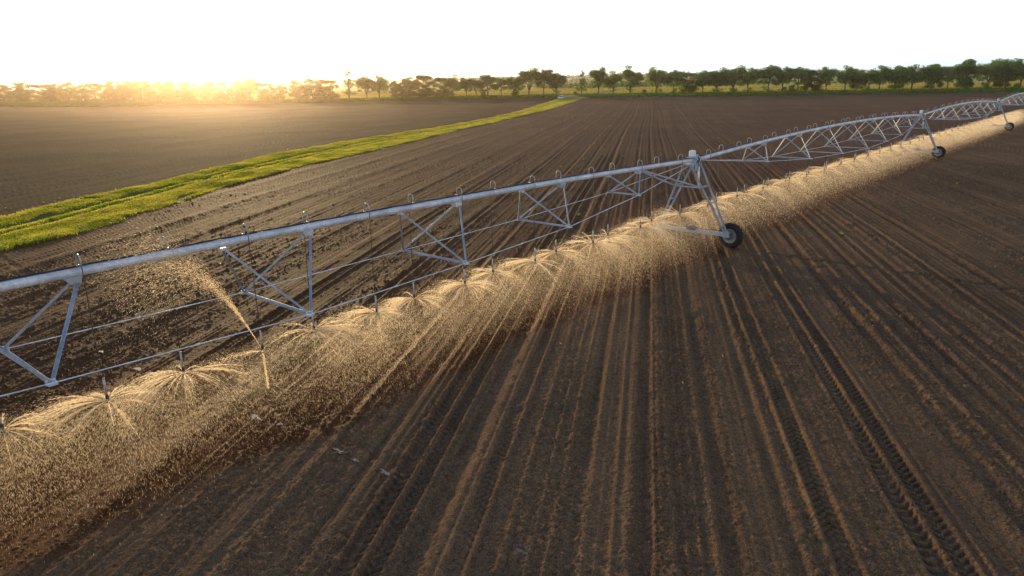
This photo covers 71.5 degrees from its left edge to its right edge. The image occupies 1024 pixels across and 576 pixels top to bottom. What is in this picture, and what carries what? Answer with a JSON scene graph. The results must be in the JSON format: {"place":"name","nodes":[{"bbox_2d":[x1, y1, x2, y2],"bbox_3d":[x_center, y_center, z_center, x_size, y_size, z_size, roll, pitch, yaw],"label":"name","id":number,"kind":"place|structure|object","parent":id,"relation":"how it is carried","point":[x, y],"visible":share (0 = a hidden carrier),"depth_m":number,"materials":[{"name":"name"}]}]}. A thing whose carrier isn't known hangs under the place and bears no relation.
{"place":"outdoors","nodes":[
{"label":"outdoors","id":0,"kind":"place"},
{"bbox_2d":[0,98,555,215],"bbox_3d":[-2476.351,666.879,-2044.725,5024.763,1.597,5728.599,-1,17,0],"label":"field","id":1,"kind":"structure","parent":0,"point":[50,154],"depth_m":114.65,"materials":[{"name":"soil"}]},
{"bbox_2d":[0,97,584,250],"bbox_3d":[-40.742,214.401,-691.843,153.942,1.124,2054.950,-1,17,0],"label":"verge ground","id":2,"kind":"structure","parent":0,"point":[51,214],"depth_m":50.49,"materials":[{"name":"plant"}]},
{"bbox_2d":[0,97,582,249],"bbox_3d":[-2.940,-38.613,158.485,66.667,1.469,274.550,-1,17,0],"label":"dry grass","id":3,"kind":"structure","parent":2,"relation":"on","point":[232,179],"depth_m":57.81,"materials":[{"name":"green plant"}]},
{"bbox_2d":[0,92,1023,575],"bbox_3d":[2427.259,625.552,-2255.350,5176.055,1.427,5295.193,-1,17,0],"label":"field","id":4,"kind":"structure","parent":0,"point":[638,424],"depth_m":19.37,"materials":[{"name":"soil"}]},
{"bbox_2d":[0,378,241,561],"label":"water spray","id":5,"kind":"object","parent":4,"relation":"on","point":[75,401],"visible":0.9,"depth_m":13.82,"materials":[{"name":"liquid"}]},
{"bbox_2d":[0,113,1021,231],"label":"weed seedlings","id":6,"kind":"object","parent":4,"relation":"on","point":[483,167],"visible":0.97,"depth_m":50.01,"materials":[{"name":"green plant"}]},
{"bbox_2d":[641,150,743,247],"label":"drive tower","id":7,"kind":"structure","parent":4,"relation":"on","point":[726,233],"depth_m":31.94,"materials":[{"name":"metal"}]},
{"bbox_2d":[0,154,696,432],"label":"irrigation span","id":8,"kind":"object","parent":7,"relation":"attached to","point":[77,272],"visible":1,"depth_m":16.69,"materials":[{"name":"metal"}]},
{"bbox_2d":[0,405,162,537],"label":"water spray","id":9,"kind":"object","parent":8,"relation":"attached to","point":[8,429],"visible":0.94,"depth_m":13.14,"materials":[{"name":"liquid"}]},
{"bbox_2d":[62,209,268,473],"bbox_3d":[-7.639,1.062,14.388,2.157,5.316,5.099,6,18,22],"label":"water jet","id":10,"kind":"object","parent":8,"relation":"attached to","point":[263,357],"visible":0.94,"depth_m":14.72},
{"bbox_2d":[64,351,320,507],"bbox_3d":[-6.867,2.687,15.400,6.122,1.779,5.888,-7,18,-19],"label":"water spray","id":11,"kind":"object","parent":8,"relation":"attached to","point":[158,378],"visible":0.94,"depth_m":15.11,"materials":[{"name":"liquid"}]},
{"bbox_2d":[207,314,415,425],"bbox_3d":[-4.900,1.660,18.726,5.607,1.779,5.392,9,19,30],"label":"water spray","id":12,"kind":"object","parent":8,"relation":"attached to","point":[318,329],"visible":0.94,"depth_m":18.04,"materials":[{"name":"liquid"}]},
{"bbox_2d":[306,305,437,391],"bbox_3d":[-4.002,1.440,19.122,4.730,1.779,4.918,-1,17,1],"label":"water spray","id":13,"kind":"object","parent":8,"relation":"attached to","point":[367,310],"visible":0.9,"depth_m":19.04,"materials":[{"name":"liquid"}]},
{"bbox_2d":[350,287,478,365],"bbox_3d":[-2.893,1.030,20.611,4.609,1.838,4.378,-13,20,-33],"label":"water spray","id":14,"kind":"object","parent":8,"relation":"attached to","point":[402,299],"visible":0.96,"depth_m":20.34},
{"bbox_2d":[406,278,526,348],"bbox_3d":[-1.411,0.358,21.626,4.461,2.309,4.327,14,23,42],"label":"water spray","id":15,"kind":"object","parent":8,"relation":"attached to","point":[452,285],"visible":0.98,"depth_m":21.22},
{"bbox_2d":[444,266,537,336],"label":"water spray","id":16,"kind":"object","parent":8,"relation":"attached to","point":[480,274],"visible":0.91,"depth_m":23.22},
{"bbox_2d":[455,257,612,332],"bbox_3d":[0.380,-0.070,23.903,5.542,1.779,5.763,-5,17,-14],"label":"water spray","id":17,"kind":"object","parent":8,"relation":"attached to","point":[518,261],"visible":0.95,"depth_m":23.90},
{"bbox_2d":[506,246,615,300],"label":"water spray","id":18,"kind":"object","parent":8,"relation":"attached to","point":[562,252],"visible":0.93,"depth_m":25.54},
{"bbox_2d":[530,230,668,296],"bbox_3d":[3.003,-1.178,26.491,5.323,2.309,5.487,-6,17,-15],"label":"water spray","id":19,"kind":"object","parent":8,"relation":"attached to","point":[598,243],"visible":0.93,"depth_m":26.36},
{"bbox_2d":[554,230,676,287],"bbox_3d":[3.840,-1.287,27.947,5.437,1.838,5.724,-2,17,-3],"label":"water spray","id":20,"kind":"object","parent":8,"relation":"attached to","point":[619,238],"visible":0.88,"depth_m":27.30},
{"bbox_2d":[590,220,695,282],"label":"water spray","id":21,"kind":"object","parent":8,"relation":"attached to","point":[653,228],"visible":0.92,"depth_m":28.88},
{"bbox_2d":[592,216,714,265],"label":"water spray","id":22,"kind":"object","parent":8,"relation":"attached to","point":[647,221],"visible":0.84,"depth_m":30.63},
{"bbox_2d":[626,203,722,252],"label":"water spray","id":23,"kind":"object","parent":8,"relation":"attached to","point":[671,214],"visible":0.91,"depth_m":31.35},
{"bbox_2d":[890,110,945,158],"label":"drive tower","id":24,"kind":"structure","parent":4,"relation":"on","point":[940,152],"depth_m":65.30,"materials":[{"name":"metal"}]},
{"bbox_2d":[698,111,922,207],"bbox_3d":[22.944,-9.995,48.865,3.010,3.376,45.156,12,21,38],"label":"irrigation span","id":25,"kind":"object","parent":24,"relation":"on","point":[763,142],"visible":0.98,"depth_m":44.06,"materials":[{"name":"metal"}]},
{"bbox_2d":[681,204,755,245],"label":"water spray","id":26,"kind":"object","parent":25,"relation":"attached to","point":[700,205],"visible":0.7,"depth_m":33.24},
{"bbox_2d":[698,194,766,225],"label":"water spray","id":27,"kind":"object","parent":25,"relation":"attached to","point":[723,196],"visible":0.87,"depth_m":35.70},
{"bbox_2d":[694,192,783,224],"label":"water spray","id":28,"kind":"object","parent":25,"relation":"attached to","point":[734,193],"visible":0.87,"depth_m":37.20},
{"bbox_2d":[731,187,810,225],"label":"water spray","id":29,"kind":"object","parent":25,"relation":"attached to","point":[758,188],"visible":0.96,"depth_m":37.82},
{"bbox_2d":[746,178,815,208],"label":"water spray","id":30,"kind":"object","parent":25,"relation":"attached to","point":[781,188],"visible":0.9,"depth_m":40.63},
{"bbox_2d":[977,98,1013,130],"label":"drive tower","id":31,"kind":"structure","parent":4,"relation":"on","point":[1010,127],"depth_m":98.26,"materials":[{"name":"metal"}]},
{"bbox_2d":[923,98,999,138],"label":"irrigation span","id":32,"kind":"object","parent":31,"relation":"on","point":[983,101],"visible":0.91,"depth_m":78.76,"materials":[{"name":"metal"}]},
{"bbox_2d":[997,92,1023,116],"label":"irrigation span","id":33,"kind":"object","parent":31,"relation":"attached to","point":[1018,94],"visible":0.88,"depth_m":108.77,"materials":[{"name":"metal"}]},
{"bbox_2d":[0,72,1023,106],"bbox_3d":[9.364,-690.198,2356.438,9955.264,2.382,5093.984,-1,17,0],"label":"meadow","id":34,"kind":"structure","parent":0,"point":[341,88],"depth_m":697.06,"materials":[{"name":"plant"}]},
{"bbox_2d":[0,84,15,101],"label":"bushy tree","id":35,"kind":"object","parent":34,"relation":"on","point":[4,88],"visible":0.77,"depth_m":422.37,"materials":[{"name":"green plant"}]},
{"bbox_2d":[6,81,34,101],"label":"bushy tree","id":36,"kind":"object","parent":34,"relation":"on","point":[21,88],"visible":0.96,"depth_m":411.96,"materials":[{"name":"green plant"}]},
{"bbox_2d":[29,84,48,101],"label":"bushy tree","id":37,"kind":"object","parent":34,"relation":"on","point":[39,96],"visible":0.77,"depth_m":402.28,"materials":[{"name":"green plant"}]},
{"bbox_2d":[40,83,64,101],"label":"bushy tree","id":38,"kind":"object","parent":34,"relation":"on","point":[51,93],"visible":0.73,"depth_m":396.01,"materials":[{"name":"green plant"}]},
{"bbox_2d":[54,81,74,101],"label":"bushy tree","id":39,"kind":"object","parent":34,"relation":"on","point":[65,90],"visible":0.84,"depth_m":389.66,"materials":[{"name":"green plant"}]},
{"bbox_2d":[69,84,90,101],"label":"bushy tree","id":40,"kind":"object","parent":34,"relation":"on","point":[74,95],"visible":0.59,"depth_m":386.04,"materials":[{"name":"green plant"}]},
{"bbox_2d":[78,82,106,101],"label":"bushy tree","id":41,"kind":"object","parent":34,"relation":"on","point":[97,87],"visible":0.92,"depth_m":377.76,"materials":[{"name":"green plant"}]},
{"bbox_2d":[99,80,123,101],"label":"bushy tree","id":42,"kind":"object","parent":34,"relation":"on","point":[108,83],"visible":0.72,"depth_m":370.60,"materials":[{"name":"green plant"}]},
{"bbox_2d":[107,79,140,101],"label":"bushy tree","id":43,"kind":"object","parent":34,"relation":"on","point":[127,96],"visible":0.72,"depth_m":367.16,"materials":[{"name":"green plant"}]},
{"bbox_2d":[126,80,153,101],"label":"bushy tree","id":44,"kind":"object","parent":34,"relation":"on","point":[134,85],"visible":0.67,"depth_m":362.16,"materials":[{"name":"green plant"}]},
{"bbox_2d":[140,78,174,100],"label":"bushy tree","id":45,"kind":"object","parent":34,"relation":"on","point":[159,88],"visible":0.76,"depth_m":357.69,"materials":[{"name":"green plant"}]},
{"bbox_2d":[159,80,181,100],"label":"bushy tree","id":46,"kind":"object","parent":34,"relation":"on","point":[170,95],"visible":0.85,"depth_m":354.43,"materials":[{"name":"green plant"}]},
{"bbox_2d":[173,79,202,100],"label":"bushy tree","id":47,"kind":"object","parent":34,"relation":"on","point":[184,90],"visible":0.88,"depth_m":350.05,"materials":[{"name":"green plant"}]},
{"bbox_2d":[188,79,221,100],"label":"bushy tree","id":48,"kind":"object","parent":34,"relation":"on","point":[205,86],"visible":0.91,"depth_m":345.18,"materials":[{"name":"green plant"}]},
{"bbox_2d":[208,81,231,100],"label":"bushy tree","id":49,"kind":"object","parent":34,"relation":"on","point":[222,96],"visible":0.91,"depth_m":342.76,"materials":[{"name":"green plant"}]},
{"bbox_2d":[225,80,249,100],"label":"bushy tree","id":50,"kind":"object","parent":34,"relation":"on","point":[231,92],"visible":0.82,"depth_m":342.30,"materials":[{"name":"green plant"}]},
{"bbox_2d":[235,78,259,99],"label":"broadleaf tree","id":51,"kind":"object","parent":34,"relation":"on","point":[249,84],"visible":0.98,"depth_m":339.80,"materials":[{"name":"green plant"}]},
{"bbox_2d":[254,82,273,99],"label":"bushy tree","id":52,"kind":"object","parent":34,"relation":"on","point":[263,94],"visible":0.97,"depth_m":339.94,"materials":[{"name":"green plant"}]},
{"bbox_2d":[269,83,287,99],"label":"bushy tree","id":53,"kind":"object","parent":34,"relation":"on","point":[281,92],"visible":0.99,"depth_m":339.53,"materials":[{"name":"green plant"}]},
{"bbox_2d":[288,80,306,99],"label":"bushy tree","id":54,"kind":"object","parent":34,"relation":"on","point":[296,92],"visible":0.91,"depth_m":337.08,"materials":[{"name":"green plant"}]},
{"bbox_2d":[299,78,324,98],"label":"bushy tree","id":55,"kind":"object","parent":34,"relation":"on","point":[310,92],"visible":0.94,"depth_m":335.71,"materials":[{"name":"green plant"}]},
{"bbox_2d":[317,79,340,98],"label":"bushy tree","id":56,"kind":"object","parent":34,"relation":"on","point":[329,93],"visible":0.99,"depth_m":334.72,"materials":[{"name":"green plant"}]},
{"bbox_2d":[341,68,356,97],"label":"broadleaf tree","id":57,"kind":"object","parent":34,"relation":"on","point":[348,92],"visible":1,"depth_m":333.72,"materials":[{"name":"green plant"}]},
{"bbox_2d":[350,76,373,97],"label":"broadleaf tree","id":58,"kind":"object","parent":34,"relation":"on","point":[362,82],"visible":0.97,"depth_m":331.74,"materials":[{"name":"green plant"}]},
{"bbox_2d":[369,74,388,97],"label":"broadleaf tree","id":59,"kind":"object","parent":34,"relation":"on","point":[380,84],"visible":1,"depth_m":331.32,"materials":[{"name":"green plant"}]},
{"bbox_2d":[387,81,403,97],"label":"bushy tree","id":60,"kind":"object","parent":34,"relation":"on","point":[395,88],"visible":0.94,"depth_m":331.46,"materials":[{"name":"green plant"}]},
{"bbox_2d":[400,76,419,97],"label":"bushy tree","id":61,"kind":"object","parent":34,"relation":"on","point":[406,83],"visible":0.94,"depth_m":330.97,"materials":[{"name":"green plant"}]},
{"bbox_2d":[413,74,435,96],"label":"bushy tree","id":62,"kind":"object","parent":34,"relation":"on","point":[425,91],"visible":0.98,"depth_m":330.31,"materials":[{"name":"green plant"}]},
{"bbox_2d":[431,77,455,96],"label":"bushy tree","id":63,"kind":"object","parent":34,"relation":"on","point":[443,92],"visible":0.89,"depth_m":329.26,"materials":[{"name":"green plant"}]},
{"bbox_2d":[442,74,461,95],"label":"broadleaf tree","id":64,"kind":"object","parent":34,"relation":"on","point":[456,86],"visible":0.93,"depth_m":329.11,"materials":[{"name":"green plant"}]},
{"bbox_2d":[459,77,472,95],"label":"broadleaf tree","id":65,"kind":"object","parent":34,"relation":"on","point":[464,83],"visible":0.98,"depth_m":328.14,"materials":[{"name":"green plant"}]},
{"bbox_2d":[467,78,483,94],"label":"broadleaf tree","id":66,"kind":"object","parent":34,"relation":"on","point":[474,82],"visible":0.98,"depth_m":329.71,"materials":[{"name":"green plant"}]},
{"bbox_2d":[477,74,497,95],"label":"broadleaf tree","id":67,"kind":"object","parent":34,"relation":"on","point":[488,80],"visible":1,"depth_m":329.35,"materials":[{"name":"green plant"}]},
{"bbox_2d":[492,77,507,94],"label":"broadleaf tree","id":68,"kind":"object","parent":34,"relation":"on","point":[500,82],"visible":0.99,"depth_m":329.83,"materials":[{"name":"green plant"}]},
{"bbox_2d":[0,87,1023,106],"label":"headland grass","id":69,"kind":"structure","parent":34,"relation":"on","point":[543,96],"depth_m":303.10,"materials":[{"name":"plant"}]},
{"bbox_2d":[503,76,522,94],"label":"broadleaf tree","id":70,"kind":"object","parent":34,"relation":"on","point":[512,82],"visible":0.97,"depth_m":328.33,"materials":[{"name":"green plant"}]},
{"bbox_2d":[517,67,542,94],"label":"broadleaf tree","id":71,"kind":"object","parent":34,"relation":"on","point":[528,76],"visible":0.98,"depth_m":328.19,"materials":[{"name":"green plant"}]},
{"bbox_2d":[535,69,555,93],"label":"broadleaf tree","id":72,"kind":"object","parent":34,"relation":"on","point":[544,75],"visible":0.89,"depth_m":328.36,"materials":[{"name":"green plant"}]},
{"bbox_2d":[547,69,567,93],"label":"broadleaf tree","id":73,"kind":"object","parent":34,"relation":"on","point":[557,77],"visible":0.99,"depth_m":327.80,"materials":[{"name":"green plant"}]},
{"bbox_2d":[153,80,1023,100],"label":"meadow grass","id":74,"kind":"structure","parent":34,"relation":"on","point":[570,91],"depth_m":375.46,"materials":[{"name":"plant"}]},
{"bbox_2d":[588,67,607,92],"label":"broadleaf tree","id":75,"kind":"object","parent":34,"relation":"on","point":[597,76],"visible":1,"depth_m":320.11,"materials":[{"name":"green plant"}]},
{"bbox_2d":[602,70,623,92],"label":"broadleaf tree","id":76,"kind":"object","parent":34,"relation":"on","point":[613,81],"visible":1,"depth_m":319.04,"materials":[{"name":"green plant"}]},
{"bbox_2d":[619,65,644,93],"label":"broadleaf tree","id":77,"kind":"object","parent":34,"relation":"on","point":[633,79],"visible":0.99,"depth_m":316.87,"materials":[{"name":"green plant"}]},
{"bbox_2d":[527,79,763,88],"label":"distant hedge","id":78,"kind":"object","parent":34,"relation":"on","point":[571,85],"visible":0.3,"depth_m":493.07,"materials":[{"name":"green plant"}]},
{"bbox_2d":[645,66,670,92],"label":"broadleaf tree","id":79,"kind":"object","parent":34,"relation":"on","point":[654,76],"visible":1,"depth_m":314.75,"materials":[{"name":"green plant"}]},
{"bbox_2d":[662,70,685,91],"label":"broadleaf tree","id":80,"kind":"object","parent":34,"relation":"on","point":[676,76],"visible":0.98,"depth_m":312.69,"materials":[{"name":"green plant"}]},
{"bbox_2d":[679,72,698,92],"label":"bushy tree","id":81,"kind":"object","parent":34,"relation":"on","point":[688,88],"visible":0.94,"depth_m":312.12,"materials":[{"name":"green plant"}]},
{"bbox_2d":[413,65,976,85],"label":"distant woodland","id":82,"kind":"object","parent":34,"relation":"on","point":[567,82],"visible":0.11,"depth_m":773.92,"materials":[{"name":"green plant"}]},
{"bbox_2d":[690,70,711,91],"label":"broadleaf tree","id":83,"kind":"object","parent":34,"relation":"on","point":[701,76],"visible":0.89,"depth_m":310.50,"materials":[{"name":"green plant"}]},
{"bbox_2d":[705,67,728,91],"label":"broadleaf tree","id":84,"kind":"object","parent":34,"relation":"on","point":[716,77],"visible":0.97,"depth_m":307.50,"materials":[{"name":"green plant"}]},
{"bbox_2d":[721,65,746,91],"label":"broadleaf tree","id":85,"kind":"object","parent":34,"relation":"on","point":[733,76],"visible":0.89,"depth_m":304.46,"materials":[{"name":"green plant"}]},
{"bbox_2d":[736,67,762,91],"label":"broadleaf tree","id":86,"kind":"object","parent":34,"relation":"on","point":[749,75],"visible":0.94,"depth_m":303.08,"materials":[{"name":"green plant"}]},
{"bbox_2d":[754,64,780,91],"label":"broadleaf tree","id":87,"kind":"object","parent":34,"relation":"on","point":[768,71],"visible":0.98,"depth_m":300.39,"materials":[{"name":"green plant"}]},
{"bbox_2d":[772,66,794,91],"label":"broadleaf tree","id":88,"kind":"object","parent":34,"relation":"on","point":[782,76],"visible":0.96,"depth_m":299.26,"materials":[{"name":"green plant"}]},
{"bbox_2d":[789,66,816,91],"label":"broadleaf tree","id":89,"kind":"object","parent":34,"relation":"on","point":[800,73],"visible":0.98,"depth_m":297.01,"materials":[{"name":"green plant"}]},
{"bbox_2d":[800,70,825,90],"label":"bushy tree","id":90,"kind":"object","parent":34,"relation":"on","point":[816,85],"visible":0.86,"depth_m":296.76,"materials":[{"name":"green plant"}]},
{"bbox_2d":[815,66,838,90],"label":"broadleaf tree","id":91,"kind":"object","parent":34,"relation":"on","point":[828,73],"visible":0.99,"depth_m":293.66,"materials":[{"name":"green plant"}]},
{"bbox_2d":[835,65,857,89],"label":"broadleaf tree","id":92,"kind":"object","parent":34,"relation":"on","point":[843,77],"visible":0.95,"depth_m":293.13,"materials":[{"name":"green plant"}]},
{"bbox_2d":[847,72,868,89],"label":"broadleaf tree","id":93,"kind":"object","parent":34,"relation":"on","point":[860,80],"visible":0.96,"depth_m":293.43,"materials":[{"name":"green plant"}]},
{"bbox_2d":[859,69,879,89],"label":"broadleaf tree","id":94,"kind":"object","parent":34,"relation":"on","point":[870,74],"visible":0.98,"depth_m":291.43,"materials":[{"name":"green plant"}]},
{"bbox_2d":[869,65,892,88],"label":"broadleaf tree","id":95,"kind":"object","parent":34,"relation":"on","point":[882,76],"visible":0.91,"depth_m":290.00,"materials":[{"name":"green plant"}]},
{"bbox_2d":[886,67,906,89],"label":"broadleaf tree","id":96,"kind":"object","parent":34,"relation":"on","point":[896,73],"visible":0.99,"depth_m":289.10,"materials":[{"name":"green plant"}]},
{"bbox_2d":[900,64,926,88],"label":"broadleaf tree","id":97,"kind":"object","parent":34,"relation":"on","point":[913,75],"visible":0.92,"depth_m":287.49,"materials":[{"name":"green plant"}]},
{"bbox_2d":[917,63,944,88],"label":"broadleaf tree","id":98,"kind":"object","parent":34,"relation":"on","point":[933,71],"visible":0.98,"depth_m":285.28,"materials":[{"name":"green plant"}]},
{"bbox_2d":[923,63,944,87],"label":"bushy tree","id":99,"kind":"object","parent":34,"relation":"on","point":[940,84],"visible":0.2,"depth_m":301.53,"materials":[{"name":"green plant"}]},
{"bbox_2d":[939,66,956,88],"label":"broadleaf tree","id":100,"kind":"object","parent":34,"relation":"on","point":[949,73],"visible":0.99,"depth_m":283.75,"materials":[{"name":"green plant"}]},
{"bbox_2d":[951,61,978,88],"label":"broadleaf tree","id":101,"kind":"object","parent":34,"relation":"on","point":[966,69],"visible":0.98,"depth_m":282.08,"materials":[{"name":"green plant"}]},
{"bbox_2d":[954,59,977,87],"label":"bushy tree","id":102,"kind":"object","parent":34,"relation":"on","point":[970,83],"visible":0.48,"depth_m":295.89,"materials":[{"name":"green plant"}]},
{"bbox_2d":[973,59,1005,87],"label":"broadleaf tree","id":103,"kind":"object","parent":34,"relation":"on","point":[991,68],"visible":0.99,"depth_m":278.37,"materials":[{"name":"green plant"}]},
{"bbox_2d":[988,58,1016,87],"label":"bushy tree","id":104,"kind":"object","parent":34,"relation":"on","point":[996,84],"visible":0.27,"depth_m":292.50,"materials":[{"name":"green plant"}]},
{"bbox_2d":[993,58,1023,87],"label":"broadleaf tree","id":105,"kind":"object","parent":34,"relation":"on","point":[1006,69],"visible":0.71,"depth_m":276.79,"materials":[{"name":"green plant"}]},
{"bbox_2d":[1009,62,1023,87],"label":"broadleaf tree","id":106,"kind":"object","parent":34,"relation":"on","point":[1017,71],"visible":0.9,"depth_m":275.34,"materials":[{"name":"green plant"}]},
{"bbox_2d":[0,0,1023,88],"label":"sky","id":107,"kind":"structure","parent":0,"point":[77,42],"materials":[{"name":"white"}]},
{"bbox_2d":[86,66,985,88],"bbox_3d":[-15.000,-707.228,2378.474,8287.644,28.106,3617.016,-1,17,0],"label":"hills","id":108,"kind":"structure","parent":0,"point":[288,82],"depth_m":2822.43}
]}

